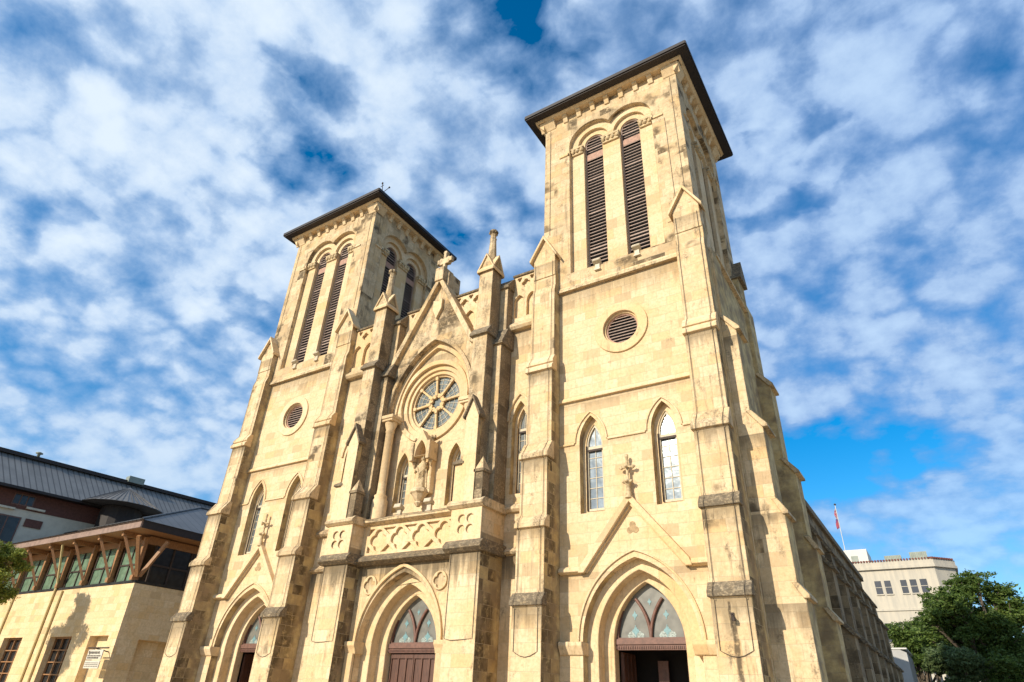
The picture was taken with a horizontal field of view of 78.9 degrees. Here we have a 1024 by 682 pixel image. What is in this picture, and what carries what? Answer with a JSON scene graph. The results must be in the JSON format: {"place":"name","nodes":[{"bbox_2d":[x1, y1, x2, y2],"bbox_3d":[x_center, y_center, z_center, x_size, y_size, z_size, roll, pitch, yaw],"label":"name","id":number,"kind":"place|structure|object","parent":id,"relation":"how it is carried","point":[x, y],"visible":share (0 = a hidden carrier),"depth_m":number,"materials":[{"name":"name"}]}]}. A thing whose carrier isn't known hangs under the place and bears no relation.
{"place":"outdoors","nodes":[
{"label":"outdoors","id":0,"kind":"place"},
{"bbox_2d":[0,0,1023,636],"label":"sky","id":1,"kind":"structure","parent":0,"point":[158,158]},
{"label":"plaza","id":2,"kind":"structure","parent":0,"visible":0},
{"bbox_2d":[0,541,34,604],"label":"young tree","id":3,"kind":"object","parent":2,"relation":"on","point":[11,554],"visible":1,"depth_m":34.69,"materials":[{"name":"green plant"}]},
{"bbox_2d":[0,507,209,681],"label":"parish hall","id":4,"kind":"structure","parent":2,"relation":"on","point":[52,629],"depth_m":36.20,"materials":[{"name":"stone"}]},
{"bbox_2d":[0,639,21,681],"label":"window","id":5,"kind":"structure","parent":4,"relation":"in","point":[9,654],"depth_m":38.78,"materials":[{"name":"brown wood"}]},
{"bbox_2d":[40,637,71,681],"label":"window","id":6,"kind":"structure","parent":4,"relation":"in","point":[55,660],"depth_m":35.86,"materials":[{"name":"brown wood"}]},
{"bbox_2d":[83,647,109,668],"bbox_3d":[-21.168,16.425,32.190,2.050,0.974,0.896,-16,-35,28],"label":"hanging sign","id":7,"kind":"object","parent":4,"relation":"attached to","point":[93,658],"visible":1,"depth_m":31.91,"materials":[{"name":"metal"}]},
{"bbox_2d":[0,447,216,588],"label":"hotel","id":8,"kind":"structure","parent":2,"relation":"on","point":[40,497],"depth_m":51.81,"materials":[{"name":"grey metal"}]},
{"bbox_2d":[0,513,21,543],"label":"window","id":9,"kind":"structure","parent":8,"relation":"in","point":[9,524],"depth_m":48.20,"materials":[{"name":"blue glass"}]},
{"bbox_2d":[11,492,36,507],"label":"window","id":10,"kind":"structure","parent":8,"relation":"in","point":[20,499],"depth_m":49.48,"materials":[{"name":"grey glass"}]},
{"bbox_2d":[156,40,903,681],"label":"cathedral","id":11,"kind":"structure","parent":2,"relation":"on","point":[448,380],"depth_m":22.30,"materials":[{"name":"stone"}]},
{"bbox_2d":[165,359,270,656],"bbox_3d":[-13.506,6.895,29.086,0.787,14.149,0.856,-16,-35,28],"label":"cable","id":12,"kind":"object","parent":11,"relation":"attached to","point":[218,517],"visible":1,"depth_m":28.34,"materials":[{"name":"beige rubber"}]},
{"bbox_2d":[237,615,261,681],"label":"doorway","id":13,"kind":"structure","parent":11,"relation":"in","point":[248,647],"depth_m":26.04,"materials":[{"name":"brown wood"}]},
{"bbox_2d":[245,492,263,553],"bbox_3d":[-11.520,8.248,28.470,0.800,3.090,0.340,-16,-35,28],"label":"lancet window","id":14,"kind":"structure","parent":11,"relation":"in","point":[253,528],"depth_m":28.38,"materials":[{"name":"glass"}]},
{"bbox_2d":[283,484,300,545],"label":"lancet window","id":15,"kind":"structure","parent":11,"relation":"in","point":[300,484],"depth_m":27.24,"materials":[{"name":"glass"}]},
{"bbox_2d":[291,359,298,368],"bbox_3d":[-11.080,1.196,31.737,0.320,0.483,0.318,-16,-35,28],"label":"floodlight","id":16,"kind":"object","parent":11,"relation":"attached to","point":[295,362],"visible":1,"depth_m":31.70,"materials":[{"name":"beige metal"}]},
{"bbox_2d":[256,334,349,656],"bbox_3d":[-8.609,5.493,26.323,0.797,14.149,0.856,-16,-35,28],"label":"cable","id":17,"kind":"object","parent":11,"relation":"attached to","point":[305,507],"visible":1,"depth_m":25.40,"materials":[{"name":"beige rubber"}]},
{"bbox_2d":[297,253,329,362],"bbox_3d":[-10.776,-1.826,34.124,0.940,7.430,0.160,-16,-35,28],"label":"louvre window","id":18,"kind":"structure","parent":11,"relation":"in","point":[315,296],"depth_m":34.18,"materials":[{"name":"brown paint"}]},
{"bbox_2d":[313,351,320,361],"bbox_3d":[-9.743,0.771,31.009,0.320,0.483,0.318,-16,-35,28],"label":"floodlight","id":19,"kind":"object","parent":11,"relation":"attached to","point":[316,354],"visible":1,"depth_m":30.96,"materials":[{"name":"beige metal"}]},
{"bbox_2d":[311,566,344,642],"bbox_3d":[-6.431,9.170,21.774,1.056,2.518,0.017,-16,-35,28],"label":"cable","id":20,"kind":"object","parent":11,"relation":"attached to","point":[337,609],"visible":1,"depth_m":21.69,"materials":[{"name":"beige rubber"}]},
{"bbox_2d":[319,244,351,355],"bbox_3d":[-9.339,-2.237,33.314,0.940,7.430,0.160,-16,-35,28],"label":"louvre window","id":21,"kind":"structure","parent":11,"relation":"in","point":[327,332],"depth_m":33.36,"materials":[{"name":"brown paint"}]},
{"bbox_2d":[353,217,371,307],"bbox_3d":[-7.843,-4.350,32.821,0.016,6.250,0.016,-16,-35,28],"label":"cable","id":22,"kind":"object","parent":11,"relation":"attached to","point":[362,262],"visible":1,"depth_m":32.68,"materials":[{"name":"beige rubber"}]},
{"bbox_2d":[380,247,395,296],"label":"louvre window","id":23,"kind":"structure","parent":11,"relation":"in","point":[391,259],"depth_m":34.71,"materials":[{"name":"brown paint"}]},
{"bbox_2d":[393,503,404,515],"bbox_3d":[-4.141,6.210,22.784,0.320,0.462,0.318,-16,-35,28],"label":"floodlight","id":24,"kind":"object","parent":11,"relation":"on","point":[399,507],"visible":0.9,"depth_m":22.75,"materials":[{"name":"beige metal"}]},
{"bbox_2d":[399,462,408,511],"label":"lancet window","id":25,"kind":"structure","parent":11,"relation":"in","point":[404,478],"depth_m":24.54,"materials":[{"name":"glass"}]},
{"bbox_2d":[366,508,444,519],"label":"cable","id":26,"kind":"object","parent":11,"relation":"attached to","point":[406,513],"visible":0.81,"depth_m":22.06,"materials":[{"name":"beige rubber"}]},
{"bbox_2d":[400,263,415,317],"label":"louvre window","id":27,"kind":"structure","parent":11,"relation":"in","point":[410,278],"depth_m":35.79,"materials":[{"name":"brown paint"}]},
{"bbox_2d":[388,598,435,681],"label":"doorway","id":28,"kind":"structure","parent":11,"relation":"in","point":[411,647],"depth_m":20.99,"materials":[{"name":"brown wood"}]},
{"bbox_2d":[414,454,427,487],"bbox_3d":[-3.413,4.940,23.502,0.608,1.333,0.518,-16,-35,28],"label":"statue","id":29,"kind":"object","parent":11,"relation":"on","point":[421,470],"visible":0.88,"depth_m":23.33,"materials":[{"name":"stone"}]},
{"bbox_2d":[423,497,434,510],"bbox_3d":[-2.956,5.837,22.137,0.320,0.462,0.318,-16,-35,28],"label":"floodlight","id":30,"kind":"object","parent":11,"relation":"on","point":[429,502],"visible":0.91,"depth_m":22.10,"materials":[{"name":"beige metal"}]},
{"bbox_2d":[398,360,468,440],"bbox_3d":[-3.148,2.481,25.428,3.600,3.600,0.450,-16,-35,28],"label":"rose window","id":31,"kind":"structure","parent":11,"relation":"in","point":[429,402],"depth_m":25.62,"materials":[{"name":"stone"}]},
{"bbox_2d":[451,451,460,500],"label":"lancet window","id":32,"kind":"structure","parent":11,"relation":"in","point":[459,454],"depth_m":23.42,"materials":[{"name":"glass"}]},
{"bbox_2d":[444,551,477,640],"bbox_3d":[-1.563,7.777,19.028,1.056,2.518,0.017,-16,-35,28],"label":"cable","id":33,"kind":"object","parent":11,"relation":"attached to","point":[474,600],"visible":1,"depth_m":18.93,"materials":[{"name":"beige rubber"}]},
{"bbox_2d":[516,411,526,493],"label":"lancet window","id":34,"kind":"structure","parent":11,"relation":"in","point":[522,426],"depth_m":22.41,"materials":[{"name":"glass"}]},
{"bbox_2d":[512,262,552,656],"bbox_3d":[0.789,2.804,21.022,0.797,14.149,0.856,-16,-35,28],"label":"cable","id":35,"kind":"object","parent":11,"relation":"attached to","point":[543,475],"visible":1,"depth_m":19.95,"materials":[{"name":"rubber"}]},
{"bbox_2d":[550,143,550,176],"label":"cable","id":36,"kind":"object","parent":11,"relation":"attached to","point":[550,159],"visible":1,"depth_m":28.07,"materials":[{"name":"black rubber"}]},
{"bbox_2d":[586,425,604,511],"bbox_3d":[2.796,4.151,20.394,0.800,3.090,0.340,-16,-35,28],"label":"lancet window","id":37,"kind":"structure","parent":11,"relation":"in","point":[594,458],"depth_m":20.26,"materials":[{"name":"glass"}]},
{"bbox_2d":[592,257,601,270],"bbox_3d":[3.245,-2.903,23.656,0.320,0.483,0.318,-16,-35,28],"label":"floodlight","id":38,"kind":"object","parent":11,"relation":"attached to","point":[596,262],"visible":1,"depth_m":23.61,"materials":[{"name":"beige metal"}]},
{"bbox_2d":[586,135,607,266],"bbox_3d":[3.592,-5.937,26.020,0.940,7.430,0.160,-16,-35,28],"label":"louvre window","id":39,"kind":"structure","parent":11,"relation":"in","point":[596,206],"depth_m":26.00,"materials":[{"name":"brown paint"}]},
{"bbox_2d":[631,243,640,256],"bbox_3d":[4.599,-3.333,22.919,0.320,0.483,0.318,-16,-35,28],"label":"floodlight","id":40,"kind":"object","parent":11,"relation":"attached to","point":[636,248],"visible":1,"depth_m":22.87,"materials":[{"name":"beige metal"}]},
{"bbox_2d":[621,119,650,253],"bbox_3d":[5.028,-6.348,25.209,0.940,7.430,0.160,-16,-35,28],"label":"louvre window","id":41,"kind":"structure","parent":11,"relation":"in","point":[636,205],"depth_m":25.18,"materials":[{"name":"brown paint"}]},
{"bbox_2d":[616,584,689,681],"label":"doorway","id":42,"kind":"structure","parent":11,"relation":"in","point":[651,641],"depth_m":18.06,"materials":[{"name":"brown wood"}]},
{"bbox_2d":[664,117,674,222],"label":"cable","id":43,"kind":"object","parent":11,"relation":"attached to","point":[669,156],"visible":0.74,"depth_m":24.20,"materials":[{"name":"rubber"}]},
{"bbox_2d":[657,411,682,502],"bbox_3d":[4.909,3.547,19.203,0.800,3.090,0.340,-16,-35,28],"label":"lancet window","id":44,"kind":"structure","parent":11,"relation":"in","point":[667,437],"depth_m":19.07,"materials":[{"name":"glass"}]},
{"bbox_2d":[669,78,683,182],"bbox_3d":[6.524,-8.462,24.716,0.016,6.250,0.016,-16,-35,28],"label":"cable","id":45,"kind":"object","parent":11,"relation":"attached to","point":[676,131],"visible":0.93,"depth_m":24.61,"materials":[{"name":"rubber"}]},
{"bbox_2d":[675,211,753,657],"bbox_3d":[5.687,1.403,18.259,0.787,14.149,0.856,-16,-35,28],"label":"cable","id":46,"kind":"object","parent":11,"relation":"attached to","point":[727,452],"visible":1,"depth_m":16.98,"materials":[{"name":"rubber"}]},
{"bbox_2d":[730,612,735,620],"bbox_3d":[5.270,6.575,14.834,0.100,0.200,0.214,-2,-31,8],"label":"wall lamp","id":47,"kind":"object","parent":11,"relation":"attached to","point":[732,616],"visible":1,"depth_m":14.79,"materials":[{"name":"metal"}]},
{"bbox_2d":[891,648,917,681],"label":"service shed","id":48,"kind":"structure","parent":2,"relation":"on","point":[903,660],"depth_m":41.87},
{"bbox_2d":[885,615,952,681],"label":"oak tree","id":49,"kind":"object","parent":2,"relation":"on","point":[899,636],"visible":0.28,"depth_m":48.88,"materials":[{"name":"green plant"}]},
{"bbox_2d":[920,641,990,681],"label":"bush","id":50,"kind":"object","parent":2,"relation":"on","point":[962,664],"visible":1,"depth_m":40.62,"materials":[{"name":"green plant"}]},
{"bbox_2d":[909,568,1023,681],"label":"oak tree","id":51,"kind":"object","parent":2,"relation":"on","point":[955,617],"visible":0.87,"depth_m":44.46,"materials":[{"name":"green plant"}]},
{"bbox_2d":[981,646,1023,681],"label":"bush","id":52,"kind":"object","parent":2,"relation":"on","point":[1007,668],"visible":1,"depth_m":39.23,"materials":[{"name":"green plant"}]},
{"bbox_3d":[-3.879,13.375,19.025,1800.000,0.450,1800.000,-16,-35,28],"label":"ground","id":53,"kind":"structure","parent":0,"visible":0},
{"bbox_2d":[844,549,957,681],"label":"office building","id":54,"kind":"structure","parent":53,"relation":"on","point":[893,586],"depth_m":124.03,"materials":[{"name":"concrete"}]},
{"bbox_2d":[834,504,844,548],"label":"flagpole","id":55,"kind":"object","parent":54,"relation":"on","point":[839,525],"visible":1,"depth_m":138.15,"materials":[{"name":"metal"}]},
{"bbox_2d":[834,509,839,528],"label":"flag","id":56,"kind":"object","parent":55,"relation":"attached to","point":[837,522],"visible":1,"depth_m":138.91,"materials":[{"name":"fabric"}]},
{"bbox_2d":[851,556,858,561],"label":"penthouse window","id":57,"kind":"structure","parent":54,"relation":"in","point":[854,558],"depth_m":132.90,"materials":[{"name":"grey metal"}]},
{"bbox_2d":[874,581,883,595],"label":"window","id":58,"kind":"structure","parent":54,"relation":"in","point":[879,590],"depth_m":125.86,"materials":[{"name":"grey glass"}]},
{"bbox_2d":[884,581,893,594],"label":"window","id":59,"kind":"structure","parent":54,"relation":"in","point":[888,587],"depth_m":125.03,"materials":[{"name":"grey glass"}]},
{"bbox_2d":[900,580,909,593],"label":"window","id":60,"kind":"structure","parent":54,"relation":"in","point":[904,586],"depth_m":123.71,"materials":[{"name":"grey glass"}]},
{"bbox_2d":[909,579,919,593],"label":"window","id":61,"kind":"structure","parent":54,"relation":"in","point":[913,583],"depth_m":122.91,"materials":[{"name":"grey glass"}]},
{"bbox_2d":[919,579,930,593],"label":"window","id":62,"kind":"structure","parent":54,"relation":"in","point":[923,582],"depth_m":122.15,"materials":[{"name":"grey glass"}]}
]}

